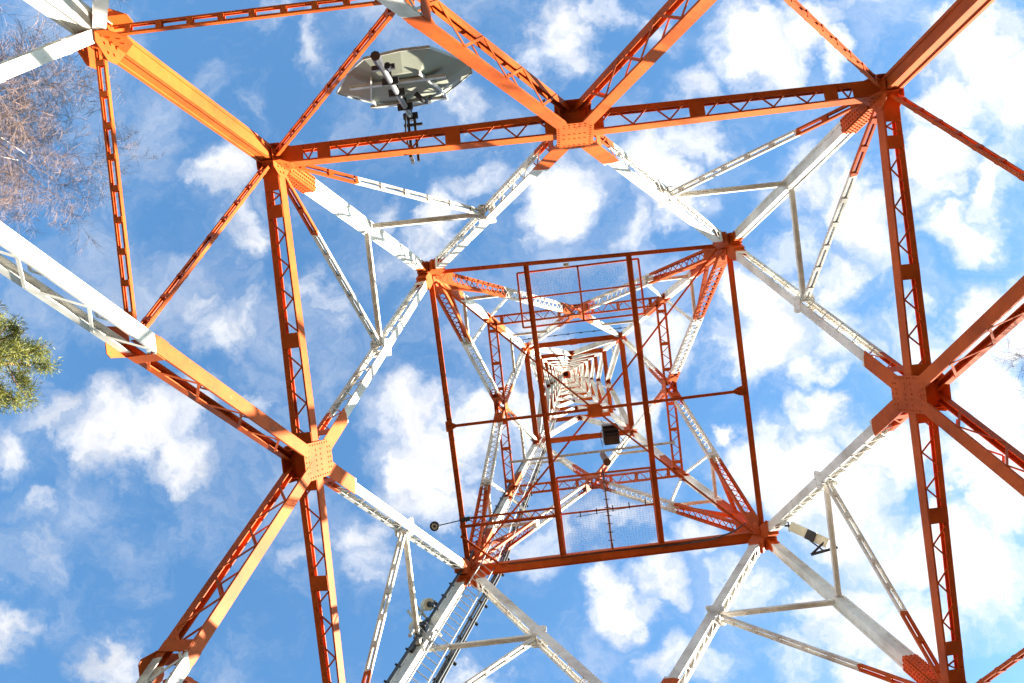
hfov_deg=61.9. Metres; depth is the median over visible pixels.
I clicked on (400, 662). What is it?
cable run
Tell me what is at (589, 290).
platform
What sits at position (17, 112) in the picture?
birch tree
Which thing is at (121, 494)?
sky
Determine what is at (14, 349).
pine tree
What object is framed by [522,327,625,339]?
light cable
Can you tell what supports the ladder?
attached to the lattice tower
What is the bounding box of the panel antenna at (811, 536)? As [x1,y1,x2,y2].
[784,521,837,555]
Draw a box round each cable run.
[383,458,524,682]
[432,421,555,682]
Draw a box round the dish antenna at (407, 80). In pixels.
[336,45,472,163]
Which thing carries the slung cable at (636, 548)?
attached to the lattice tower
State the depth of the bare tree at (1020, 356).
18.14 m
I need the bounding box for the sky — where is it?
[0,0,1023,682]
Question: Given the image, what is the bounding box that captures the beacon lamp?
[430,516,469,530]
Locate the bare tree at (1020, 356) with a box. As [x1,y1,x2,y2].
[993,337,1023,397]
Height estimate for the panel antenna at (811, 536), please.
0.797 m
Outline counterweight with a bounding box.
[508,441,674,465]
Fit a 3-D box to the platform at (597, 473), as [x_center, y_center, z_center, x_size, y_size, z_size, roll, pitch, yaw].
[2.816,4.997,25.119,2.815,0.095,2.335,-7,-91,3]
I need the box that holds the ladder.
[406,391,561,682]
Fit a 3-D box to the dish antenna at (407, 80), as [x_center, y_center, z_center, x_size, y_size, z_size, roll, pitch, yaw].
[-2.045,-4.381,16.082,2.749,4.210,1.431,-7,-91,3]
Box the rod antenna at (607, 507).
[577,466,653,548]
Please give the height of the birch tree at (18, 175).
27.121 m
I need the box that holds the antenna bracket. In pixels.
[407,605,441,652]
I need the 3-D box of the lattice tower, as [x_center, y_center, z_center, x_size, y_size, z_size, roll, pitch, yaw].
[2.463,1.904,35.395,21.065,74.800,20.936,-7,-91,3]
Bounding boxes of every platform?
[516,258,645,328]
[556,466,658,553]
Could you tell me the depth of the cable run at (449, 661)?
22.76 m
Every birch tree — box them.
[0,0,165,255]
[0,21,136,234]
[0,88,48,246]
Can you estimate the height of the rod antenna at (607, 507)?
0.035 m
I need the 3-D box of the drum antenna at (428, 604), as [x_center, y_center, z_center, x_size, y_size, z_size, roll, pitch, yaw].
[-2.142,6.828,22.116,0.546,0.754,0.317,-29,-92,2]
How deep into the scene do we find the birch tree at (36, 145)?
20.68 m
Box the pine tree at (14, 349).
[0,302,63,414]
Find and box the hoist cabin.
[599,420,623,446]
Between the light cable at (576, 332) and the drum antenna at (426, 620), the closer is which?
the drum antenna at (426, 620)
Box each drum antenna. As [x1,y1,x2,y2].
[409,617,430,633]
[420,598,437,610]
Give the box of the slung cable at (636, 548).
[508,522,745,564]
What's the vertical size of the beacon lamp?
0.160 m
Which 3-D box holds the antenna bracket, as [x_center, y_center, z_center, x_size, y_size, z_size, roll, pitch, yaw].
[-2.229,7.160,21.539,0.742,2.280,0.894,-15,-92,2]
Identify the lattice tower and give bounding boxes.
[0,0,1023,682]

